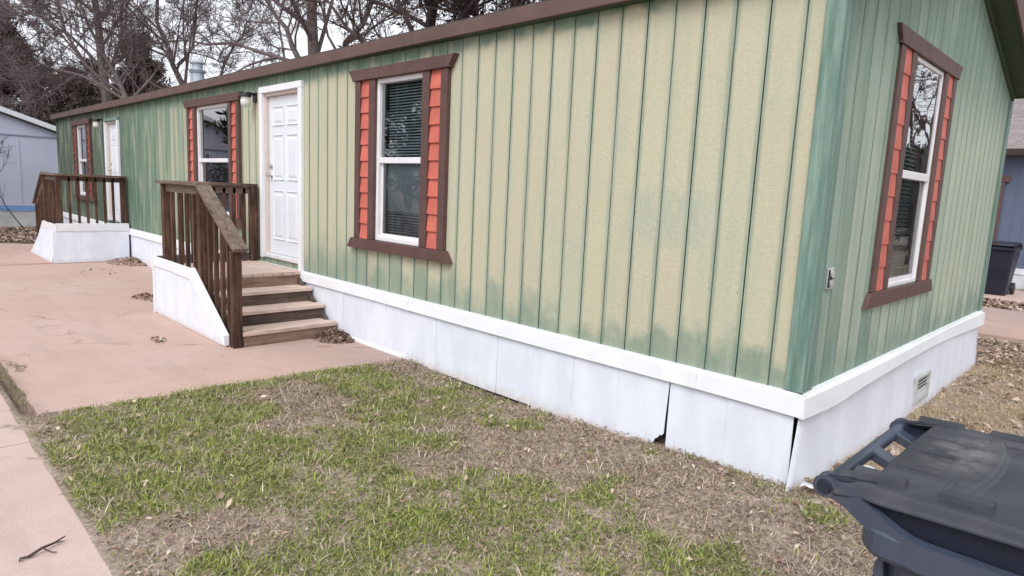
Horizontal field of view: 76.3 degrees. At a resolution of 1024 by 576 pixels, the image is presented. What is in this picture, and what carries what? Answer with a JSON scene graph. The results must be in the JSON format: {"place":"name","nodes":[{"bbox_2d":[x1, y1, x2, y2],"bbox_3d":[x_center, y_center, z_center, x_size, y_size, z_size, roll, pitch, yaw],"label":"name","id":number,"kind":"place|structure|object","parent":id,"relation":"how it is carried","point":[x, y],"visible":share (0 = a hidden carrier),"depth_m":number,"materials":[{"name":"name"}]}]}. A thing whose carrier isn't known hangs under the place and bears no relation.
{"place":"outdoors","nodes":[
{"label":"outdoors","id":0,"kind":"place"},
{"bbox_2d":[0,393,9,411],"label":"sidewalk","id":1,"kind":"structure","parent":0,"point":[4,406],"depth_m":4.61,"materials":[{"name":"pink concrete"}]},
{"bbox_2d":[0,411,29,447],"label":"sidewalk","id":2,"kind":"structure","parent":0,"point":[12,432],"depth_m":4.14,"materials":[{"name":"pink concrete"}]},
{"bbox_2d":[0,442,111,575],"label":"sidewalk","id":3,"kind":"structure","parent":0,"point":[36,511],"depth_m":3.07,"materials":[{"name":"pink concrete"}]},
{"bbox_2d":[19,536,65,561],"bbox_3d":[-2.037,1.149,2.854,0.087,0.023,0.202,7,9,25],"label":"twig","id":4,"kind":"object","parent":3,"relation":"on","point":[40,549],"visible":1,"depth_m":2.85,"materials":[{"name":"wood"}]},
{"bbox_2d":[0,243,118,265],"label":"driveway","id":5,"kind":"structure","parent":0,"point":[13,254],"depth_m":12.43,"materials":[{"name":"pink concrete"}]},
{"bbox_2d":[31,172,129,263],"bbox_3d":[-8.553,-1.438,12.810,1.272,1.615,2.339,-6,12,-45],"label":"wooden porch","id":6,"kind":"object","parent":5,"relation":"on","point":[58,240],"visible":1,"depth_m":12.14,"materials":[{"name":"brown wood"}]},
{"bbox_2d":[0,261,403,415],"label":"driveway","id":7,"kind":"structure","parent":0,"point":[74,335],"depth_m":6.39,"materials":[{"name":"pink concrete"}]},
{"bbox_2d":[0,361,29,410],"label":"crack weeds","id":8,"kind":"object","parent":7,"relation":"on","point":[22,395],"visible":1,"depth_m":4.86,"materials":[{"name":"brown plant"}]},
{"bbox_2d":[106,256,146,265],"bbox_3d":[-7.266,-0.516,12.179,0.524,0.140,1.266,-6,12,-45],"label":"leaf pile","id":9,"kind":"object","parent":7,"relation":"on","point":[135,260],"visible":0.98,"depth_m":12.09,"materials":[{"name":"brown plant"}]},
{"bbox_2d":[132,292,152,300],"bbox_3d":[-4.954,0.103,8.835,0.358,0.082,0.599,-6,12,-45],"label":"leaf pile","id":10,"kind":"object","parent":7,"relation":"on","point":[145,294],"visible":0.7,"depth_m":8.81,"materials":[{"name":"brown plant"}]},
{"bbox_2d":[151,336,165,342],"bbox_3d":[-3.598,0.517,6.630,0.140,0.052,0.275,-6,12,-45],"label":"leaf pile","id":11,"kind":"object","parent":7,"relation":"on","point":[160,339],"visible":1,"depth_m":6.58,"materials":[{"name":"brown plant"}]},
{"bbox_2d":[152,180,336,348],"bbox_3d":[-3.091,-0.385,7.451,1.192,1.615,2.389,-6,12,-45],"label":"wooden porch","id":12,"kind":"object","parent":7,"relation":"on","point":[238,291],"visible":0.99,"depth_m":7.09,"materials":[{"name":"brown wood"}]},
{"bbox_2d":[311,327,354,343],"bbox_3d":[-1.966,0.498,7.023,0.371,0.118,0.610,-6,12,-45],"label":"leaf pile","id":13,"kind":"object","parent":7,"relation":"on","point":[345,335],"visible":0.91,"depth_m":6.97,"materials":[{"name":"brown plant"}]},
{"bbox_2d":[3,0,538,103],"label":"sky","id":14,"kind":"structure","parent":0,"point":[301,39],"materials":[{"name":"white"}]},
{"bbox_2d":[0,205,1023,575],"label":"ground","id":15,"kind":"structure","parent":0,"point":[58,475],"depth_m":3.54,"materials":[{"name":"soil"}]},
{"bbox_2d":[0,135,28,233],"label":"sapling","id":16,"kind":"object","parent":15,"relation":"on","point":[2,141],"visible":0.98,"depth_m":16.47,"materials":[{"name":"brown plant"}]},
{"bbox_2d":[0,1,52,124],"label":"evergreen tree","id":17,"kind":"object","parent":15,"relation":"on","point":[7,92],"visible":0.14,"depth_m":33.31,"materials":[{"name":"green plant"}]},
{"bbox_2d":[0,106,58,227],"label":"mobile home","id":18,"kind":"object","parent":15,"relation":"on","point":[33,150],"visible":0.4,"depth_m":18.26,"materials":[{"name":"grey paint"}]},
{"bbox_2d":[29,56,119,125],"bbox_3d":[-22.776,-8.410,34.675,6.609,7.850,6.940,3,8,3],"label":"evergreen tree","id":19,"kind":"object","parent":15,"relation":"on","point":[63,106],"visible":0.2,"depth_m":33.37,"materials":[{"name":"green plant"}]},
{"bbox_2d":[0,0,210,121],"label":"bare tree","id":20,"kind":"object","parent":15,"relation":"on","point":[35,76],"visible":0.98,"depth_m":25.95,"materials":[{"name":"brown plant"}]},
{"bbox_2d":[11,0,218,102],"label":"bare tree","id":21,"kind":"object","parent":15,"relation":"on","point":[107,97],"visible":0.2,"depth_m":31.42,"materials":[{"name":"grey plant"}]},
{"bbox_2d":[110,32,171,99],"bbox_3d":[-21.581,-10.048,38.351,6.606,10.109,7.374,2,9,-4],"label":"evergreen tree","id":22,"kind":"object","parent":15,"relation":"on","point":[154,78],"visible":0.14,"depth_m":37.62,"materials":[{"name":"green plant"}]},
{"bbox_2d":[17,0,287,96],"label":"bare tree","id":23,"kind":"object","parent":15,"relation":"on","point":[175,68],"visible":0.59,"depth_m":29.66,"materials":[{"name":"brown plant"}]},
{"bbox_2d":[135,0,507,73],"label":"bare tree","id":24,"kind":"object","parent":15,"relation":"on","point":[309,28],"visible":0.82,"depth_m":25.97,"materials":[{"name":"brown plant"}]},
{"bbox_2d":[283,0,542,48],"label":"bare tree","id":25,"kind":"object","parent":15,"relation":"on","point":[357,35],"visible":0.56,"depth_m":20.47,"materials":[{"name":"brown plant"}]},
{"bbox_2d":[353,0,541,33],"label":"bare tree","id":26,"kind":"object","parent":15,"relation":"on","point":[448,7],"visible":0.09,"depth_m":18.66,"materials":[{"name":"brown plant"}]},
{"bbox_2d":[27,356,872,575],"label":"lawn grass","id":27,"kind":"structure","parent":15,"relation":"on","point":[382,554],"depth_m":3.59,"materials":[{"name":"green plant"}]},
{"bbox_2d":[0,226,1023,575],"bbox_3d":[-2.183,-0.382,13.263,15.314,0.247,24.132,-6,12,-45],"label":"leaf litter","id":28,"kind":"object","parent":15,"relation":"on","point":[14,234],"visible":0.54,"depth_m":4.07,"materials":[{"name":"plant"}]},
{"bbox_2d":[50,0,1023,491],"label":"mobile home","id":29,"kind":"object","parent":15,"relation":"on","point":[750,230],"visible":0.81,"depth_m":4.77,"materials":[{"name":"paint"}]},
{"bbox_2d":[70,118,94,201],"bbox_3d":[-9.686,-2.883,14.740,0.128,1.778,1.817,-6,12,-45],"label":"window","id":30,"kind":"structure","parent":29,"relation":"in","point":[81,129],"depth_m":14.80,"materials":[{"name":"white plastic"}]},
{"bbox_2d":[103,117,120,222],"bbox_3d":[-7.957,-2.318,13.111,0.162,2.140,0.980,-6,12,-45],"label":"door","id":31,"kind":"structure","parent":29,"relation":"in","point":[111,129],"depth_m":13.23,"materials":[{"name":"white paint"}]},
{"bbox_2d":[182,91,242,227],"bbox_3d":[-4.280,-1.838,9.415,0.176,1.778,2.127,-6,12,-45],"label":"window","id":32,"kind":"structure","parent":29,"relation":"in","point":[195,107],"depth_m":9.16,"materials":[{"name":"white plastic"}]},
{"bbox_2d":[258,80,303,272],"bbox_3d":[-2.770,-1.342,7.967,0.162,2.205,1.110,-6,12,-45],"label":"door","id":33,"kind":"structure","parent":29,"relation":"in","point":[281,113],"depth_m":8.00,"materials":[{"name":"white paint"}]},
{"bbox_2d":[347,53,458,263],"bbox_3d":[-1.054,-1.211,6.218,0.176,1.778,1.672,-6,12,-45],"label":"window","id":34,"kind":"structure","parent":29,"relation":"in","point":[418,185],"depth_m":6.24,"materials":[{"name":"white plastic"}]},
{"bbox_2d":[862,22,962,309],"bbox_3d":[2.889,-0.801,4.697,1.672,1.778,0.090,-6,12,-45],"label":"window","id":35,"kind":"structure","parent":29,"relation":"in","point":[924,95],"depth_m":4.65,"materials":[{"name":"white plastic"}]},
{"bbox_2d":[799,481,813,488],"bbox_3d":[1.695,1.116,3.676,0.088,0.034,0.119,-6,12,-45],"label":"paper scrap","id":36,"kind":"object","parent":15,"relation":"on","point":[809,485],"visible":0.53,"depth_m":3.69,"materials":[{"name":"white paper"}]},
{"bbox_2d":[813,416,1023,575],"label":"wheeled bin","id":37,"kind":"object","parent":15,"relation":"on","point":[937,497],"visible":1,"depth_m":1.36,"materials":[{"name":"black plastic"}]},
{"bbox_2d":[992,99,1023,288],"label":"house","id":38,"kind":"structure","parent":15,"relation":"on","point":[1009,223],"depth_m":14.73,"materials":[{"name":"blue paint"}]},
{"bbox_2d":[992,175,1010,244],"bbox_3d":[10.694,-1.812,15.299,0.066,1.660,1.430,-6,12,-45],"label":"window","id":39,"kind":"structure","parent":38,"relation":"in","point":[1005,178],"depth_m":14.84,"materials":[{"name":"brown wood"}]},
{"bbox_2d":[978,307,1023,341],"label":"driveway","id":40,"kind":"structure","parent":0,"point":[1004,324],"depth_m":9.68,"materials":[{"name":"pink concrete"}]},
{"bbox_2d":[984,290,1023,302],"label":"path","id":41,"kind":"structure","parent":0,"point":[1017,295],"depth_m":12.98,"materials":[{"name":"pink concrete"}]},
{"bbox_2d":[984,240,1022,294],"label":"wheeled bin","id":42,"kind":"object","parent":41,"relation":"on","point":[1003,259],"visible":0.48,"depth_m":13.01,"materials":[{"name":"black plastic"}]}
]}

